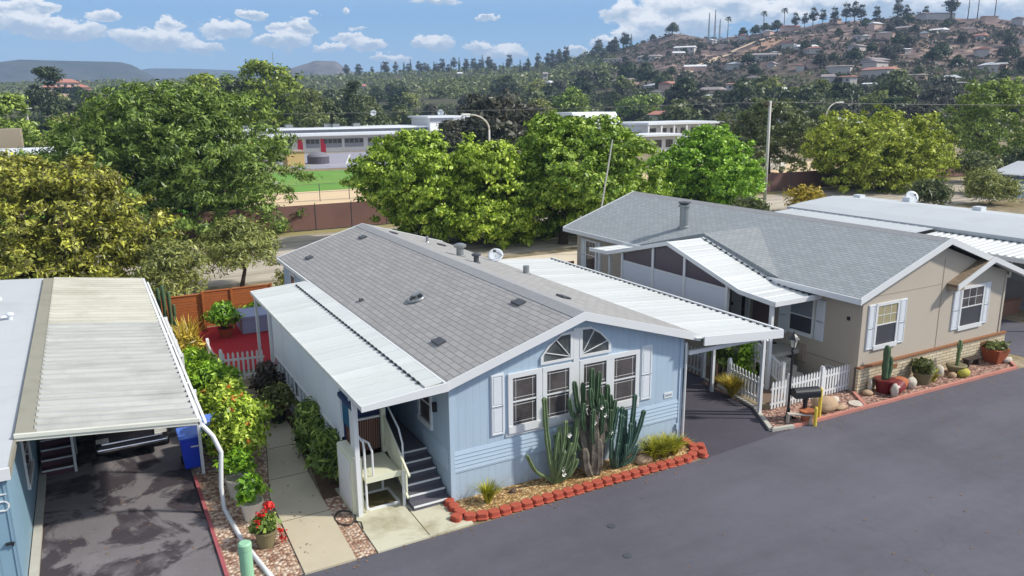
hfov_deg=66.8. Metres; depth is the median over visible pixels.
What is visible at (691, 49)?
hillside house
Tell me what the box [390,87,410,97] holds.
tree
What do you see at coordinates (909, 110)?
broadleaf tree
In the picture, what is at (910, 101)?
tree
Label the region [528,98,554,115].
broadleaf tree
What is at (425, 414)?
window
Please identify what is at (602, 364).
window
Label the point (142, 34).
sky
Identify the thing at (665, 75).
tree
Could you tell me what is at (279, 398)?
grey shrub
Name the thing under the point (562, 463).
columnar cactus
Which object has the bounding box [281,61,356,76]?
hills
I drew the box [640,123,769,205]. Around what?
broadleaf tree
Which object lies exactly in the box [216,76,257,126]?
broadleaf tree
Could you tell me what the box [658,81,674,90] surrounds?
hillside house
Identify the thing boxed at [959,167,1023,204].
palm shrub
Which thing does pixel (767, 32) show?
hillside house
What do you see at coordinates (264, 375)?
dark shrub
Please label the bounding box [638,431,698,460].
shrub
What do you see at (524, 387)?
window
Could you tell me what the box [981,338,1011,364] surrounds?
square planter
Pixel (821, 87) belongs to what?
tree
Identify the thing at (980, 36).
hillside house
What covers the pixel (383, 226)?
verge
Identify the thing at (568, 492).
edging block
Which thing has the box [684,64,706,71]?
hillside house
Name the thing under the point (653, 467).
edging block
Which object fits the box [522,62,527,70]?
eucalyptus tree
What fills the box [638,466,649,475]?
edging block
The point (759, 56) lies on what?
hillside house
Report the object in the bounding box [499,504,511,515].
edging block
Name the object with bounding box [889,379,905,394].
tipped pot
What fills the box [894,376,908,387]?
boulder
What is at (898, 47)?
tree
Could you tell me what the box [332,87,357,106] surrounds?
tree
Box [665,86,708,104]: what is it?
broadleaf tree
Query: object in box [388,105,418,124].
tree
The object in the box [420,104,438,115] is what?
tree
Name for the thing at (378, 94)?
tree
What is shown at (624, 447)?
columnar cactus
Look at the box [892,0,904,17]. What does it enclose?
eucalyptus tree
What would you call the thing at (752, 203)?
leafy shrub
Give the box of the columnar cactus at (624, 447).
[609,394,645,468]
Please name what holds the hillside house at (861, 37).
on the ground at (1002, 205)
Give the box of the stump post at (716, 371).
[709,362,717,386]
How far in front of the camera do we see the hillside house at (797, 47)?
446.73 m
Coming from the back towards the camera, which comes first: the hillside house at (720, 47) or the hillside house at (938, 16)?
the hillside house at (720, 47)
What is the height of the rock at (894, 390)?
0.538 m
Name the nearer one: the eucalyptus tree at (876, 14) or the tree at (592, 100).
the tree at (592, 100)
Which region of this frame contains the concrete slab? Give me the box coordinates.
[335,477,473,552]
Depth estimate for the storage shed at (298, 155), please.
130.83 m
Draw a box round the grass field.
[138,163,645,194]
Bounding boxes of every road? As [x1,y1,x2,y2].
[4,179,1008,289]
[301,368,1023,575]
[678,36,774,74]
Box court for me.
[258,152,554,168]
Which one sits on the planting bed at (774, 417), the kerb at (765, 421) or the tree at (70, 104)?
the kerb at (765, 421)
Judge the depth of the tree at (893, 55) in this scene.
377.88 m
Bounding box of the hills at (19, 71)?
[0,60,160,83]
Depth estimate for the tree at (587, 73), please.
430.13 m
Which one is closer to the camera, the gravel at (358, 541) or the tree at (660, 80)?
the gravel at (358, 541)
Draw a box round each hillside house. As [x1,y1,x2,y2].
[542,72,548,81]
[603,58,621,63]
[611,78,638,84]
[637,54,663,62]
[643,83,656,90]
[647,111,664,120]
[650,90,663,96]
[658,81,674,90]
[671,51,685,56]
[673,46,696,53]
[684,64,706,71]
[700,87,727,93]
[715,44,729,49]
[723,62,742,69]
[726,83,734,90]
[738,34,746,39]
[746,75,761,79]
[750,53,777,61]
[763,30,774,36]
[767,62,777,67]
[779,25,800,32]
[781,41,797,48]
[794,45,817,51]
[796,64,804,71]
[802,46,821,53]
[806,60,819,68]
[820,74,836,82]
[825,65,852,73]
[829,17,841,23]
[840,75,858,84]
[846,44,867,51]
[852,35,870,40]
[860,57,889,63]
[861,66,899,78]
[862,59,888,68]
[868,22,882,29]
[876,32,895,40]
[895,26,921,30]
[902,48,910,53]
[908,74,928,80]
[916,12,955,20]
[919,31,929,38]
[929,28,949,31]
[944,75,962,79]
[963,27,977,33]
[973,33,987,39]
[973,47,990,56]
[978,62,1000,72]
[980,16,998,21]
[1011,17,1023,25]
[1017,39,1023,44]
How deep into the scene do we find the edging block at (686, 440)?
22.77 m
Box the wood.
[0,47,617,113]
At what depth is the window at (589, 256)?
40.10 m
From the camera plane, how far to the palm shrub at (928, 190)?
68.58 m
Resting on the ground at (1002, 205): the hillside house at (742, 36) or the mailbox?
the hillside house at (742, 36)
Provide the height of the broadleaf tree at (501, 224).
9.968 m
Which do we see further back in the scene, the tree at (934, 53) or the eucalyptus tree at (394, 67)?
the eucalyptus tree at (394, 67)
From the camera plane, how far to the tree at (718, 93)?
303.23 m
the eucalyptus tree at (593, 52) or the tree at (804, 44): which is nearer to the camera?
the tree at (804, 44)
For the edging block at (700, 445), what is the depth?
22.46 m
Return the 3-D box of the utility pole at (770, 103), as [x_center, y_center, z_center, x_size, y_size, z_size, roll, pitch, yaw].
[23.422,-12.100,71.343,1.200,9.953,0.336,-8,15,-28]
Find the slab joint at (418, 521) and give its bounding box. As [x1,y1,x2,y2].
[407,508,429,534]
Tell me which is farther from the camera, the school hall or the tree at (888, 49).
the tree at (888, 49)
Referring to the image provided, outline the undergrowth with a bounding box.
[12,65,1023,144]
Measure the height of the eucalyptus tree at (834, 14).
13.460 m
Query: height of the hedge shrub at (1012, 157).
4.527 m
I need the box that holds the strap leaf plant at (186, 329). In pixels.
[171,313,212,350]
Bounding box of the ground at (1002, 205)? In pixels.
[0,15,1023,575]
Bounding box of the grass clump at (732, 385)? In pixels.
[715,372,749,396]
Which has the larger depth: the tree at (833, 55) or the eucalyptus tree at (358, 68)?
the eucalyptus tree at (358, 68)
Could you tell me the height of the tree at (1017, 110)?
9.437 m
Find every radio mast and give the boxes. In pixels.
[707,13,709,42]
[713,9,716,43]
[718,19,720,43]
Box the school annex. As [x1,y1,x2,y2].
[625,132,681,151]
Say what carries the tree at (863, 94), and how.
on the ground at (1002, 205)
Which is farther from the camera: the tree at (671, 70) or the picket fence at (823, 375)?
the tree at (671, 70)
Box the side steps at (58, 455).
[40,436,77,476]
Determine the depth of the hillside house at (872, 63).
355.63 m
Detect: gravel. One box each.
[180,393,303,575]
[324,496,377,558]
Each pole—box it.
[601,139,612,206]
[763,101,774,205]
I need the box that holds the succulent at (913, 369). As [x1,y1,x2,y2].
[908,360,920,372]
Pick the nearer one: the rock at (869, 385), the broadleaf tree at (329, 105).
the rock at (869, 385)
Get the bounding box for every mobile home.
[0,277,273,575]
[250,223,783,516]
[563,191,1023,392]
[775,194,1023,310]
[995,161,1023,197]
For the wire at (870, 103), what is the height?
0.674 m
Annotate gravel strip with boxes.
[153,251,576,310]
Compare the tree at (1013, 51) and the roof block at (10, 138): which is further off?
the tree at (1013, 51)
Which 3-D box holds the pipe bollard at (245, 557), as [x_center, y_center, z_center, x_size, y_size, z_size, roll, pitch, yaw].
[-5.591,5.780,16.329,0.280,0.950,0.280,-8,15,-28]
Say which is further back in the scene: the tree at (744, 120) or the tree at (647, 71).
the tree at (647, 71)
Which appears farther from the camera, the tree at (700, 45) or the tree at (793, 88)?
the tree at (700, 45)
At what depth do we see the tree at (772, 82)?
295.65 m
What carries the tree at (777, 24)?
on the ground at (1002, 205)
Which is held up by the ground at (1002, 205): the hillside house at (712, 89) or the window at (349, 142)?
the hillside house at (712, 89)
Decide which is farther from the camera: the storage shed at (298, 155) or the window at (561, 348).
the storage shed at (298, 155)
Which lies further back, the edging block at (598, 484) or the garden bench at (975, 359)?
the garden bench at (975, 359)
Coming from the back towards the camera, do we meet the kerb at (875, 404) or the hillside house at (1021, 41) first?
the hillside house at (1021, 41)
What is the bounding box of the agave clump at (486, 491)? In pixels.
[470,477,506,503]
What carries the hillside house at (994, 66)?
on the ground at (1002, 205)
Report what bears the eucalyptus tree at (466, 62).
on the ground at (1002, 205)
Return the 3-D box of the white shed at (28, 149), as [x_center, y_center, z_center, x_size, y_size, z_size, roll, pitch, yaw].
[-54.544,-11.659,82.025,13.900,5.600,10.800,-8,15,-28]
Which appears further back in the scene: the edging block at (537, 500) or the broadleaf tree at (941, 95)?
the broadleaf tree at (941, 95)
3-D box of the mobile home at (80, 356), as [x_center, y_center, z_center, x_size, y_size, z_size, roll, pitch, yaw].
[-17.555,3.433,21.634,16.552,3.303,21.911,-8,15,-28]
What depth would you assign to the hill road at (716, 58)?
518.86 m
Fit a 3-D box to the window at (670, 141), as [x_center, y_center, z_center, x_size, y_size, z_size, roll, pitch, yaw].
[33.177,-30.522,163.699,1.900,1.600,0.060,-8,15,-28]
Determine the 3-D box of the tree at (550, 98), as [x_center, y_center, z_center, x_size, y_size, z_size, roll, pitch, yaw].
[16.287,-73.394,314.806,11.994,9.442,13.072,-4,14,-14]
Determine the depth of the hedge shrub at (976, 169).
83.72 m
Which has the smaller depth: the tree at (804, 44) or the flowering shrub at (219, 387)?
the flowering shrub at (219, 387)
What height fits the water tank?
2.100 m
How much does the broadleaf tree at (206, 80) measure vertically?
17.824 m
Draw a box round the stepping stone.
[848,400,863,406]
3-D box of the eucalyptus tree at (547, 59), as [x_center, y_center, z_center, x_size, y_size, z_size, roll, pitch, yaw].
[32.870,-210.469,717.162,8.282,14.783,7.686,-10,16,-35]
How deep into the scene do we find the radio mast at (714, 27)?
591.09 m
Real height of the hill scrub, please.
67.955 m
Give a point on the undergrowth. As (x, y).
(734, 110)
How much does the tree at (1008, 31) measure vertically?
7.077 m
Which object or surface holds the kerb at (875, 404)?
on the ground at (1002, 205)
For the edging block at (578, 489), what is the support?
on the ground at (1002, 205)
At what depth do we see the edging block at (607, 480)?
20.46 m
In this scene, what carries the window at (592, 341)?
in the mobile home at (459, 360)
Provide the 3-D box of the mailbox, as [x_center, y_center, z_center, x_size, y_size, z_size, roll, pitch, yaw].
[9.214,3.651,24.412,0.844,1.110,0.368,-3,13,-10]
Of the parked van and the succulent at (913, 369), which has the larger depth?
the parked van
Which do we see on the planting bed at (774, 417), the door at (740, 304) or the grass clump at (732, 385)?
the grass clump at (732, 385)
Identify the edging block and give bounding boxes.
[443,497,454,506]
[447,502,458,512]
[449,512,462,522]
[454,507,465,516]
[464,511,475,521]
[476,510,488,520]
[488,508,500,518]
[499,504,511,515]
[510,502,522,512]
[521,498,532,509]
[531,495,543,506]
[542,492,553,503]
[552,489,564,499]
[562,487,574,497]
[572,484,584,494]
[582,481,593,491]
[591,479,603,488]
[601,476,612,485]
[611,473,622,482]
[620,471,631,480]
[629,469,640,478]
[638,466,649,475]
[647,463,658,472]
[656,461,667,470]
[664,459,675,468]
[673,456,684,465]
[681,437,690,445]
[681,454,692,463]
[687,450,698,459]
[688,442,697,449]
[690,447,697,452]
[696,442,706,449]
[697,449,708,458]
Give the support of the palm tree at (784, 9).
on the ground at (1002, 205)
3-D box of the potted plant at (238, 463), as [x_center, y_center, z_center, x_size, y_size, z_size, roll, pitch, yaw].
[-7.088,4.733,19.884,1.085,1.341,1.024,4,14,19]
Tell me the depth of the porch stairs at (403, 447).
20.02 m
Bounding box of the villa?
[41,79,91,95]
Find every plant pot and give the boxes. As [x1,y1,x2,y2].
[217,326,232,337]
[271,408,286,423]
[799,407,813,421]
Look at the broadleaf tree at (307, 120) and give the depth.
178.76 m
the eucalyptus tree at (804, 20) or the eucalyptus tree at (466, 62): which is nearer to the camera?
the eucalyptus tree at (804, 20)
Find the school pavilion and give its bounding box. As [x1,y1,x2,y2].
[621,120,724,145]
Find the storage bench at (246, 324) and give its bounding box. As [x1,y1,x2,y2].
[236,306,271,333]
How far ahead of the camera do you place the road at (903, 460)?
18.98 m
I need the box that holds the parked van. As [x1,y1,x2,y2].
[757,157,785,172]
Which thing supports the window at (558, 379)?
in the mobile home at (459, 360)
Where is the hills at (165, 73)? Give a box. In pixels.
[142,68,272,79]
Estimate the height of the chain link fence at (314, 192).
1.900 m
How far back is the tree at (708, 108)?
230.21 m
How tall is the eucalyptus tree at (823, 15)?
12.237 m
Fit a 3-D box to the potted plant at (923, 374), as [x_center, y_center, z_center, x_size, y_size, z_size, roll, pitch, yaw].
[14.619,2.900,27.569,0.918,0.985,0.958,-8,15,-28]
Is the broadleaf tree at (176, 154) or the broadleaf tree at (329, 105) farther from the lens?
the broadleaf tree at (329, 105)
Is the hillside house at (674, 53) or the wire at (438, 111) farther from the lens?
the hillside house at (674, 53)
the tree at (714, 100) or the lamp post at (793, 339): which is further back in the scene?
the tree at (714, 100)
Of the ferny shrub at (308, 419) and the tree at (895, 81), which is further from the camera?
the tree at (895, 81)
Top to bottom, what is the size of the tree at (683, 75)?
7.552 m
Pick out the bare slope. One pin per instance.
(766, 43)
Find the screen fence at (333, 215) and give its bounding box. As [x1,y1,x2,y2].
[51,159,989,242]
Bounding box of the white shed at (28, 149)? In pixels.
[0,147,67,175]
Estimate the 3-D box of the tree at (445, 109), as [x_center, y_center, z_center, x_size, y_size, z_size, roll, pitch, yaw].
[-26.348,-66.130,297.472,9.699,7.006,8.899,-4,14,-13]
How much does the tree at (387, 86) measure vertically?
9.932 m
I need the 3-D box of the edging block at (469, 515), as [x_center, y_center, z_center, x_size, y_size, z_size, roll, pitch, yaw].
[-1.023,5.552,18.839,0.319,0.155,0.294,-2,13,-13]
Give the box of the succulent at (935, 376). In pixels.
[931,367,941,381]
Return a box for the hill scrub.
[544,11,1023,111]
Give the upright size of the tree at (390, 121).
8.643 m
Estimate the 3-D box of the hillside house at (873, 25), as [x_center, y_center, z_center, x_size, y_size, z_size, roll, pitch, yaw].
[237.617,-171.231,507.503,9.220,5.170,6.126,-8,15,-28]
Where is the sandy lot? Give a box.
[21,161,843,239]
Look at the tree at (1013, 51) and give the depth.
370.23 m
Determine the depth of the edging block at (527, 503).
19.34 m
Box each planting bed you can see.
[281,406,338,498]
[455,443,689,512]
[701,359,1012,426]
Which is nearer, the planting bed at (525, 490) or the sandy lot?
the planting bed at (525, 490)
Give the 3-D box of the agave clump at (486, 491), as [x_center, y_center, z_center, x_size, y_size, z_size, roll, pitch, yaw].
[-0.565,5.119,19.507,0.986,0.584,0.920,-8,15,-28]
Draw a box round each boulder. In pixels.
[810,396,838,413]
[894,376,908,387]
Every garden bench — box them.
[786,412,812,424]
[962,355,981,367]
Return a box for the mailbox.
[790,386,821,408]
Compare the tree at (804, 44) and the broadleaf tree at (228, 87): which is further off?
the tree at (804, 44)
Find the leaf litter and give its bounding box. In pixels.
[55,366,1023,575]
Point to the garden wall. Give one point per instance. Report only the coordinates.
(1011, 306)
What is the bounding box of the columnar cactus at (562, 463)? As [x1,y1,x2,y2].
[525,397,579,483]
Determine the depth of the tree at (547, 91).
367.82 m
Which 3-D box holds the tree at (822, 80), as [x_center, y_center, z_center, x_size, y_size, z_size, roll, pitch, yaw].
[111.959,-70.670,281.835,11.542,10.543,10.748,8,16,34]
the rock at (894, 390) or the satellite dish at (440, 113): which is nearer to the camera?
the rock at (894, 390)
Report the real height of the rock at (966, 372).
0.366 m
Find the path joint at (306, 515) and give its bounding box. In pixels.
[282,509,329,521]
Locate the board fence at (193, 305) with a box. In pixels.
[160,283,271,331]
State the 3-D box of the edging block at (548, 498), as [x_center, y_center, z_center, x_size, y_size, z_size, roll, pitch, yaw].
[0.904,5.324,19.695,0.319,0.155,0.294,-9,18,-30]
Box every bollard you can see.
[237,540,253,575]
[813,407,817,425]
[817,388,822,417]
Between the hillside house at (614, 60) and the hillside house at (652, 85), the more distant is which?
the hillside house at (614, 60)
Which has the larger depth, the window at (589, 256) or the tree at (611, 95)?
the tree at (611, 95)
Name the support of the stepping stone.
on the planting bed at (774, 417)
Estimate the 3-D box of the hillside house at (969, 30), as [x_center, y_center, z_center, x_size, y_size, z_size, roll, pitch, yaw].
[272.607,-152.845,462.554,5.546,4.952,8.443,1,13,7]
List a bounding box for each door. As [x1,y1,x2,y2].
[298,140,302,149]
[320,139,325,151]
[731,290,749,317]
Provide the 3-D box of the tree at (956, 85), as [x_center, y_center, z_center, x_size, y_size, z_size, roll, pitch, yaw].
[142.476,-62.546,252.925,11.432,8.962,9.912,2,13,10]
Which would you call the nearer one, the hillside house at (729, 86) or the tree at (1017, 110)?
the tree at (1017, 110)
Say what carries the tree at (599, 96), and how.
on the ground at (1002, 205)
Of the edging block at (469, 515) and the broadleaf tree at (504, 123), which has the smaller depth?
the edging block at (469, 515)
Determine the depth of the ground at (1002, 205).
401.78 m
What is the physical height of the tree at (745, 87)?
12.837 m
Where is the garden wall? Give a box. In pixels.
[1002,297,1022,316]
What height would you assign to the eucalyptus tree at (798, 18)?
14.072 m
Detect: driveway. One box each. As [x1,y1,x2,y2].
[40,427,224,575]
[680,369,789,457]
[1000,319,1023,356]
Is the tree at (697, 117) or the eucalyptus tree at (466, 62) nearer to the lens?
the tree at (697, 117)
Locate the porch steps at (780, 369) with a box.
[743,341,806,392]
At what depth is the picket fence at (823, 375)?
26.29 m
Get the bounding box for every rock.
[634,454,652,464]
[836,404,846,410]
[862,389,872,395]
[867,379,871,389]
[891,383,898,396]
[906,377,916,388]
[934,365,943,377]
[948,372,956,378]
[957,368,970,377]
[1003,357,1011,362]
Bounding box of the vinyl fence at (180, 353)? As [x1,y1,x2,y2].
[163,317,185,378]
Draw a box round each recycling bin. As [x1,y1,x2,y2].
[175,425,202,468]
[200,413,213,452]
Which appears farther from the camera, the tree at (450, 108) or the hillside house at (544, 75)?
the hillside house at (544, 75)
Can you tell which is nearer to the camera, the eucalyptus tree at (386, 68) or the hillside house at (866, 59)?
the hillside house at (866, 59)
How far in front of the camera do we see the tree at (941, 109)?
207.14 m
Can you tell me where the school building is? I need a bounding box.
[216,115,490,152]
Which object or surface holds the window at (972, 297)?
in the mobile home at (857, 298)
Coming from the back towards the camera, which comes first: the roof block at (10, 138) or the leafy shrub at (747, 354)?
the roof block at (10, 138)
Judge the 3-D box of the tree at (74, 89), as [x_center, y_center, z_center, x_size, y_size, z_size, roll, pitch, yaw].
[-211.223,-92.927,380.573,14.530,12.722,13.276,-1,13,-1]
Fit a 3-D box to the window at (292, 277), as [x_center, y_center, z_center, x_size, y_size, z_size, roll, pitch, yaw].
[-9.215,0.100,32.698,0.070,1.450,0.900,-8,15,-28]
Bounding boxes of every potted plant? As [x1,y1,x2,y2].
[212,444,256,500]
[231,470,272,522]
[247,501,287,549]
[910,357,936,384]
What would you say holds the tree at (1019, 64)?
on the ground at (1002, 205)
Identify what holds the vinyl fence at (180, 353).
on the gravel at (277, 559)
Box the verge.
[149,176,965,247]
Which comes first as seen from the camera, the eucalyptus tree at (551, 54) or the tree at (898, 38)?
the tree at (898, 38)
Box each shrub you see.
[176,330,209,352]
[182,344,217,374]
[184,356,243,399]
[197,373,251,436]
[200,300,244,328]
[200,387,283,457]
[238,301,259,307]
[248,359,285,395]
[255,382,297,419]
[272,268,284,286]
[287,396,324,457]
[303,421,343,484]
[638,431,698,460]
[701,339,738,377]
[729,194,774,211]
[732,341,759,376]
[782,184,833,205]
[901,176,964,205]
[945,148,1007,175]
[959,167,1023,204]
[960,164,999,191]
[995,147,1023,165]
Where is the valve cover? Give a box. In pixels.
[623,553,631,557]
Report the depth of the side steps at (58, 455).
21.62 m
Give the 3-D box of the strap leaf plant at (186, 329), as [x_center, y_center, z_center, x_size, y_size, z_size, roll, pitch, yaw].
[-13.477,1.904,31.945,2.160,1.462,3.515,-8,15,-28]
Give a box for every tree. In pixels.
[0,92,40,147]
[0,111,18,127]
[0,148,189,295]
[2,73,322,247]
[22,66,69,113]
[28,133,77,156]
[29,103,66,133]
[42,110,95,155]
[53,93,71,104]
[62,100,80,111]
[65,85,90,98]
[65,90,115,134]
[69,89,90,101]
[102,85,122,97]
[127,236,212,299]
[184,73,233,118]
[189,214,285,286]
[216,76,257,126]
[236,58,307,127]
[281,88,337,124]
[290,87,330,127]
[316,97,350,126]
[321,88,341,100]
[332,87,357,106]
[339,127,491,241]
[341,64,349,74]
[341,80,366,125]
[351,95,387,125]
[355,64,362,75]
[367,86,388,102]
[374,113,398,124]
[381,95,410,116]
[382,61,389,73]
[383,83,390,93]
[386,81,412,98]
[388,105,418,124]
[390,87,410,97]
[392,61,399,72]
[401,92,419,107]
[417,63,424,71]
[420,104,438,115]
[431,132,551,249]
[432,86,449,97]
[435,119,467,153]
[436,106,453,114]
[436,106,455,114]
[439,58,445,72]
[449,88,548,152]
[450,57,458,67]
[454,103,466,113]
[457,92,479,104]
[464,58,469,71]
[469,58,476,68]
[485,77,506,92]
[496,74,524,95]
[502,109,675,244]
[505,59,510,66]
[506,54,512,63]
[516,88,544,105]
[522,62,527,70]
[524,79,545,91]
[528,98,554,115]
[534,52,541,61]
[541,84,560,98]
[543,53,551,62]
[544,95,558,102]
[548,50,555,58]
[549,59,555,66]
[551,79,566,93]
[551,86,596,111]
[554,51,562,61]
[562,51,569,60]
[570,70,579,77]
[570,75,595,94]
[574,69,596,87]
[578,95,591,104]
[585,93,596,105]
[590,48,596,56]
[593,39,601,52]
[593,65,614,82]
[594,76,611,88]
[595,93,604,101]
[600,90,611,95]
[604,95,622,106]
[604,106,616,111]
[605,41,611,54]
[606,91,621,100]
[609,38,618,54]
[610,75,635,95]
[611,92,664,118]
[613,61,621,66]
[619,33,626,44]
[619,60,638,76]
[622,56,628,61]
[624,33,629,46]
[625,68,636,78]
[633,61,660,84]
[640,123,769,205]
[652,71,675,82]
[655,77,665,87]
[657,99,703,120]
[662,89,668,104]
[665,22,678,34]
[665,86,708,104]
[666,66,676,74]
[667,76,703,103]
[676,73,690,79]
[677,70,693,79]
[686,95,722,124]
[686,114,707,120]
[697,43,704,48]
[697,83,706,87]
[710,90,722,97]
[710,97,724,108]
[712,65,720,70]
[713,95,822,173]
[716,89,741,102]
[723,78,766,106]
[730,41,739,47]
[736,109,763,128]
[738,27,747,34]
[739,96,761,110]
[740,51,756,65]
[746,63,763,74]
[749,24,761,33]
[751,75,774,92]
[755,77,784,94]
[760,23,770,31]
[764,87,782,98]
[769,89,809,110]
[770,20,782,31]
[775,86,799,95]
[781,8,788,23]
[791,12,800,24]
[793,86,830,110]
[796,103,833,139]
[798,103,963,194]
[799,80,831,98]
[800,41,811,48]
[801,12,808,27]
[805,79,830,85]
[808,6,818,25]
[810,96,856,111]
[811,53,829,66]
[818,10,826,24]
[822,82,861,102]
[828,52,840,60]
[829,8,838,22]
[832,77,841,82]
[833,28,842,34]
[833,100,869,117]
[839,3,851,23]
[842,47,863,60]
[847,1,860,22]
[851,85,867,96]
[857,4,866,19]
[857,90,888,114]
[860,17,870,27]
[865,42,878,52]
[868,95,907,118]
[870,68,921,97]
[872,5,881,21]
[878,44,896,56]
[884,25,894,31]
[888,101,947,131]
[889,53,899,60]
[890,33,909,44]
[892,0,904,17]
[892,43,903,52]
[893,18,907,26]
[899,96,916,104]
[901,13,915,22]
[903,4,911,13]
[903,35,917,47]
[908,24,920,33]
[909,85,969,108]
[913,66,924,73]
[921,47,943,61]
[921,83,953,108]
[929,105,950,129]
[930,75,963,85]
[931,76,1023,160]
[934,41,953,51]
[938,44,952,59]
[940,19,951,27]
[942,0,962,17]
[948,82,970,92]
[950,54,967,64]
[952,93,993,119]
[956,33,968,42]
[985,78,1013,92]
[994,31,1005,37]
[995,47,1008,55]
[997,68,1013,78]
[999,56,1010,62]
[1000,34,1019,46]
[1002,28,1016,37]
[1004,46,1020,57]
[1007,94,1023,119]
[1015,59,1023,73]
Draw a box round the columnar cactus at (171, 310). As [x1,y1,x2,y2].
[155,285,176,335]
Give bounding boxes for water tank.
[307,152,328,163]
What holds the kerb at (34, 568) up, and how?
on the ground at (1002, 205)
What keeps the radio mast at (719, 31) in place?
on the ground at (1002, 205)
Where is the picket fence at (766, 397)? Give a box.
[688,357,836,405]
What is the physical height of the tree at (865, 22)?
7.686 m
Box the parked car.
[93,428,168,456]
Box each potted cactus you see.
[874,345,895,393]
[946,340,967,373]
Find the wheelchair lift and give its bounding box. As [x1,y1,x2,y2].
[337,414,405,514]
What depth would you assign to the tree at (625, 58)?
567.68 m
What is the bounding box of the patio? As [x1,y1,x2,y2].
[197,324,276,370]
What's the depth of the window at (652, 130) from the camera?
173.29 m
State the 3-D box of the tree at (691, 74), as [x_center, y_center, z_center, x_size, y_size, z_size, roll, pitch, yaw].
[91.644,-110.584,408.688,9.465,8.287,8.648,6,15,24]
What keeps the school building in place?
on the ground at (1002, 205)
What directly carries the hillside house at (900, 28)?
on the ground at (1002, 205)
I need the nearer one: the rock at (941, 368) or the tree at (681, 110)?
the rock at (941, 368)
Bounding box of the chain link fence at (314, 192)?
[254,183,349,204]
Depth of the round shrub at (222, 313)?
33.33 m
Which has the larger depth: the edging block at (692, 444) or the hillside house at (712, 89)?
the hillside house at (712, 89)
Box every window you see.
[20,440,34,489]
[289,272,295,283]
[306,139,319,147]
[324,138,341,147]
[344,138,363,146]
[368,137,383,145]
[417,396,432,430]
[507,368,540,433]
[540,330,573,364]
[542,362,573,424]
[579,354,610,414]
[580,326,610,357]
[585,239,596,269]
[610,349,639,406]
[649,128,655,132]
[654,140,661,147]
[666,139,672,146]
[786,300,815,338]
[872,299,900,350]
[956,283,986,330]
[1005,261,1012,277]
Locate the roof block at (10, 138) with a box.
[0,128,23,147]
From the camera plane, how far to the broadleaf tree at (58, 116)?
118.50 m
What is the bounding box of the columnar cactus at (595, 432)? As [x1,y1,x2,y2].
[567,368,616,477]
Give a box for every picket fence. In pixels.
[205,338,218,362]
[219,349,263,379]
[683,343,706,377]
[688,357,836,405]
[727,358,763,402]
[769,379,786,408]
[785,364,849,405]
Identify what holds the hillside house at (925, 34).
on the ground at (1002, 205)
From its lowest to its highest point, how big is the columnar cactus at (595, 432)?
3.064 m
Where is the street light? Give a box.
[461,114,489,140]
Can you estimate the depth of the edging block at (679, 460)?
21.61 m
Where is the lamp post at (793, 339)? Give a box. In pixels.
[783,331,799,420]
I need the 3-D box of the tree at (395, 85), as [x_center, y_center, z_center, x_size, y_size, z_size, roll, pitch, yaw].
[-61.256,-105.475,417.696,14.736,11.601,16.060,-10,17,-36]
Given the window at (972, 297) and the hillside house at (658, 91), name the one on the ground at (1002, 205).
the hillside house at (658, 91)
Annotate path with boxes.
[261,417,356,574]
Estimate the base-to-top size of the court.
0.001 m
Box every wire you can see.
[0,102,758,116]
[789,102,954,104]
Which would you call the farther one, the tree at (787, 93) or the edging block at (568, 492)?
the tree at (787, 93)
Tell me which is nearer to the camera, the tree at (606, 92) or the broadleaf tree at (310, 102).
the broadleaf tree at (310, 102)
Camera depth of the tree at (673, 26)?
655.34 m
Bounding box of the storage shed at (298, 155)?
[282,150,305,166]
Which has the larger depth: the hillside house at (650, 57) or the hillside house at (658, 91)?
the hillside house at (650, 57)
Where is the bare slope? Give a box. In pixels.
[720,37,790,62]
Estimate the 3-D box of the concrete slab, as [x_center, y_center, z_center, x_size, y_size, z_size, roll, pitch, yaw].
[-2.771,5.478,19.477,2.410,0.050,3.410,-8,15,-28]
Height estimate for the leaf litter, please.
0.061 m
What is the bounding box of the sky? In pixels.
[0,0,1023,72]
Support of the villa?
on the ground at (1002, 205)
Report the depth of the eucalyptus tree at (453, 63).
796.07 m
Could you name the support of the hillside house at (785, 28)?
on the ground at (1002, 205)
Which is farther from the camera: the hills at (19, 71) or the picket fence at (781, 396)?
the hills at (19, 71)
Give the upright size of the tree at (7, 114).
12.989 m
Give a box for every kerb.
[29,459,45,575]
[193,475,228,575]
[704,378,794,431]
[793,361,1017,427]
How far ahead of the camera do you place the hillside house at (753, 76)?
357.64 m
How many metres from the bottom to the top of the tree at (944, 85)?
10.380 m
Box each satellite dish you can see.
[437,109,443,115]
[488,248,502,261]
[905,191,917,201]
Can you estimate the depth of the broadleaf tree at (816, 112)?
178.15 m
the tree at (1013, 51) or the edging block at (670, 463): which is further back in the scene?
the tree at (1013, 51)
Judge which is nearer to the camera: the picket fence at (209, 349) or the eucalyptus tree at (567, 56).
the picket fence at (209, 349)
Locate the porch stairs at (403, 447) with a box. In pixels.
[379,406,448,510]
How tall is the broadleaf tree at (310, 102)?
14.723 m
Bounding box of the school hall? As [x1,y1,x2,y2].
[556,112,619,127]
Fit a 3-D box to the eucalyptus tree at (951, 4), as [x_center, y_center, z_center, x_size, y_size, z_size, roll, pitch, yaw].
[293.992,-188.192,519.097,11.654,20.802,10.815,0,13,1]
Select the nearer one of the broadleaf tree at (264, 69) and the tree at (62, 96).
the broadleaf tree at (264, 69)
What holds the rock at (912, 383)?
on the planting bed at (774, 417)
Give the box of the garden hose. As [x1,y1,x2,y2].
[334,510,363,528]

